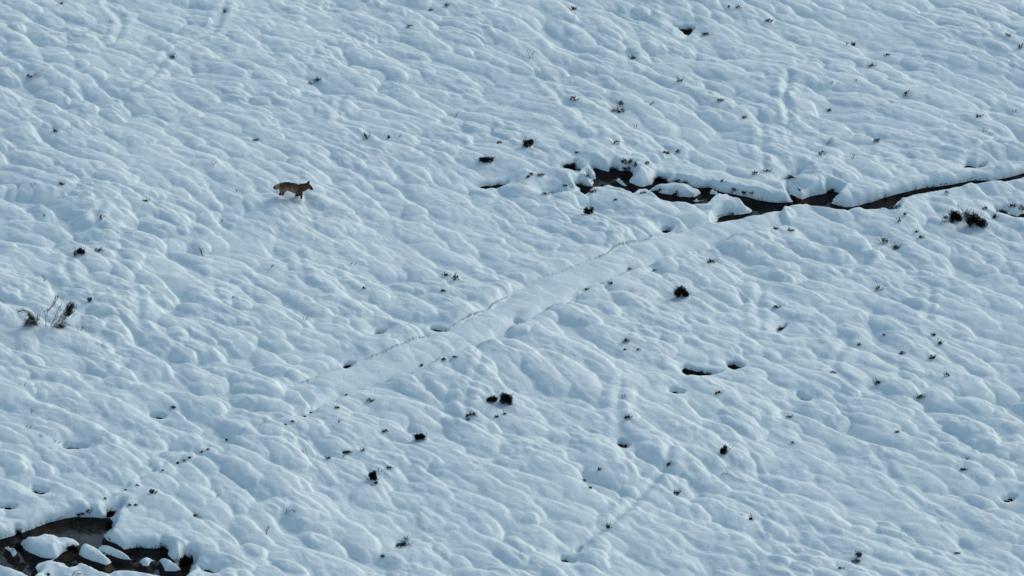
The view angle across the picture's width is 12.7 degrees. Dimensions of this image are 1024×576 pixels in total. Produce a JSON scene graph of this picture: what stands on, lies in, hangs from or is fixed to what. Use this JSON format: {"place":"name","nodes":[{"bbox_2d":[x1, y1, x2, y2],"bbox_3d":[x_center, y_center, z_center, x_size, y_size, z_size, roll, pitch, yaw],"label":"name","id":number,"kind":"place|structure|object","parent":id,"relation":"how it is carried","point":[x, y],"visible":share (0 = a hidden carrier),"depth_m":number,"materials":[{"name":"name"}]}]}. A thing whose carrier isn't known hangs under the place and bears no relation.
{"place":"outdoors","nodes":[
{"label":"outdoors","id":0,"kind":"place"},
{"bbox_2d":[0,526,185,575],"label":"pool water","id":1,"kind":"structure","parent":0,"point":[82,537],"depth_m":145.11,"materials":[{"name":"black liquid"}]},
{"bbox_2d":[0,0,1023,575],"bbox_3d":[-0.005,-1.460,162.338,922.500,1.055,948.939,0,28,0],"label":"snow ground","id":2,"kind":"structure","parent":0,"point":[358,250],"depth_m":159.57,"materials":[{"name":"white snow"}]},
{"bbox_2d":[16,307,39,326],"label":"broom shrub","id":3,"kind":"object","parent":2,"relation":"on","point":[30,319],"visible":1,"depth_m":156.65,"materials":[{"name":"plant"}]},
{"bbox_2d":[41,295,57,318],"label":"broom shrub","id":4,"kind":"object","parent":2,"relation":"on","point":[52,305],"visible":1,"depth_m":156.35,"materials":[{"name":"plant"}]},
{"bbox_2d":[49,299,76,328],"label":"broom shrub","id":5,"kind":"object","parent":2,"relation":"on","point":[68,312],"visible":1,"depth_m":156.53,"materials":[{"name":"plant"}]},
{"bbox_2d":[66,544,79,553],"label":"heather bush","id":6,"kind":"object","parent":2,"relation":"on","point":[73,548],"visible":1,"depth_m":144.40,"materials":[{"name":"black plant"}]},
{"bbox_2d":[63,518,82,530],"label":"moss clump","id":7,"kind":"object","parent":2,"relation":"on","point":[75,525],"visible":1,"depth_m":145.86,"materials":[{"name":"brown plant"}]},
{"bbox_2d":[273,181,312,198],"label":"wolf","id":8,"kind":"object","parent":2,"relation":"on","point":[297,190],"visible":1,"depth_m":165.48,"materials":[{"name":"brown"}]},
{"bbox_2d":[395,540,412,546],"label":"heather tuft","id":9,"kind":"object","parent":2,"relation":"on","point":[401,543],"visible":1,"depth_m":144.44,"materials":[{"name":"black plant"}]},
{"bbox_2d":[478,154,494,162],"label":"heather bush","id":10,"kind":"object","parent":2,"relation":"on","point":[486,159],"visible":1,"depth_m":168.38,"materials":[{"name":"black plant"}]},
{"bbox_2d":[486,395,496,402],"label":"heather bush","id":11,"kind":"object","parent":2,"relation":"on","point":[491,399],"visible":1,"depth_m":152.08,"materials":[{"name":"black plant"}]},
{"bbox_2d":[520,137,536,146],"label":"heather bush","id":12,"kind":"object","parent":2,"relation":"on","point":[530,142],"visible":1,"depth_m":169.34,"materials":[{"name":"black plant"}]},
{"bbox_2d":[582,206,594,213],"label":"heather bush","id":13,"kind":"object","parent":2,"relation":"on","point":[588,211],"visible":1,"depth_m":164.47,"materials":[{"name":"black plant"}]},
{"bbox_2d":[669,284,689,297],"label":"heather bush","id":14,"kind":"object","parent":2,"relation":"on","point":[678,291],"visible":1,"depth_m":158.81,"materials":[{"name":"black plant"}]},
{"bbox_2d":[946,205,964,222],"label":"heather bush","id":15,"kind":"object","parent":2,"relation":"on","point":[955,215],"visible":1,"depth_m":163.66,"materials":[{"name":"black plant"}]},
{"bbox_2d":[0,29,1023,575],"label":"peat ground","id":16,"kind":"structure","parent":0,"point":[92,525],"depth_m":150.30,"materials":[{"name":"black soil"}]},
{"bbox_2d":[13,537,24,552],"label":"heather bush","id":17,"kind":"object","parent":16,"relation":"on","point":[18,547],"visible":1,"depth_m":144.50,"materials":[{"name":"black plant"}]},
{"bbox_2d":[73,247,85,253],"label":"heather bush","id":18,"kind":"object","parent":16,"relation":"on","point":[79,250],"visible":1,"depth_m":161.56,"materials":[{"name":"black plant"}]},
{"bbox_2d":[1,513,192,575],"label":"heather fringe","id":19,"kind":"object","parent":16,"relation":"on","point":[107,541],"visible":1,"depth_m":144.66,"materials":[{"name":"black plant"}]},
{"bbox_2d":[102,517,112,530],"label":"heather bush","id":20,"kind":"object","parent":16,"relation":"on","point":[109,525],"visible":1,"depth_m":145.57,"materials":[{"name":"black plant"}]},
{"bbox_2d":[103,565,114,573],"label":"grass clump","id":21,"kind":"object","parent":16,"relation":"on","point":[108,569],"visible":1,"depth_m":143.47,"materials":[{"name":"brown plant"}]},
{"bbox_2d":[106,509,116,517],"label":"heather bush","id":22,"kind":"object","parent":16,"relation":"on","point":[110,513],"visible":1,"depth_m":146.30,"materials":[{"name":"black plant"}]},
{"bbox_2d":[177,550,195,567],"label":"heather bush","id":23,"kind":"object","parent":16,"relation":"on","point":[185,561],"visible":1,"depth_m":143.60,"materials":[{"name":"black plant"}]},
{"bbox_2d":[368,470,377,480],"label":"heather bush","id":24,"kind":"object","parent":16,"relation":"on","point":[372,475],"visible":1,"depth_m":147.73,"materials":[{"name":"black plant"}]},
{"bbox_2d":[414,431,426,440],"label":"heather bush","id":25,"kind":"object","parent":16,"relation":"on","point":[420,436],"visible":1,"depth_m":150.03,"materials":[{"name":"black plant"}]},
{"bbox_2d":[497,388,515,404],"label":"heather bush","id":26,"kind":"object","parent":16,"relation":"on","point":[505,398],"visible":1,"depth_m":151.90,"materials":[{"name":"black plant"}]},
{"bbox_2d":[562,162,575,169],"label":"heather bush","id":27,"kind":"object","parent":16,"relation":"on","point":[570,166],"visible":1,"depth_m":168.49,"materials":[{"name":"black plant"}]},
{"bbox_2d":[611,107,624,112],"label":"heather tuft","id":28,"kind":"object","parent":16,"relation":"on","point":[618,110],"visible":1,"depth_m":172.07,"materials":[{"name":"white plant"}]},
{"bbox_2d":[653,176,665,182],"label":"heather bush","id":29,"kind":"object","parent":16,"relation":"on","point":[660,179],"visible":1,"depth_m":167.66,"materials":[{"name":"black plant"}]},
{"bbox_2d":[669,188,680,196],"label":"heather tuft","id":30,"kind":"object","parent":16,"relation":"on","point":[674,194],"visible":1,"depth_m":166.67,"materials":[{"name":"black plant"}]},
{"bbox_2d":[706,257,716,262],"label":"heather tuft","id":31,"kind":"object","parent":16,"relation":"on","point":[710,261],"visible":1,"depth_m":161.06,"materials":[{"name":"brown plant"}]},
{"bbox_2d":[720,444,732,453],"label":"heather bush","id":32,"kind":"object","parent":16,"relation":"on","point":[724,449],"visible":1,"depth_m":149.38,"materials":[{"name":"black plant"}]},
{"bbox_2d":[580,165,1012,222],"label":"heather fringe","id":33,"kind":"object","parent":16,"relation":"on","point":[760,201],"visible":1,"depth_m":166.66,"materials":[{"name":"black plant"}]},
{"bbox_2d":[961,209,987,228],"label":"heather bush","id":34,"kind":"object","parent":16,"relation":"on","point":[974,218],"visible":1,"depth_m":163.22,"materials":[{"name":"black plant"}]},
{"bbox_2d":[582,176,893,214],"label":"stream water","id":35,"kind":"structure","parent":0,"point":[754,209],"depth_m":166.57,"materials":[{"name":"black liquid"}]}
]}

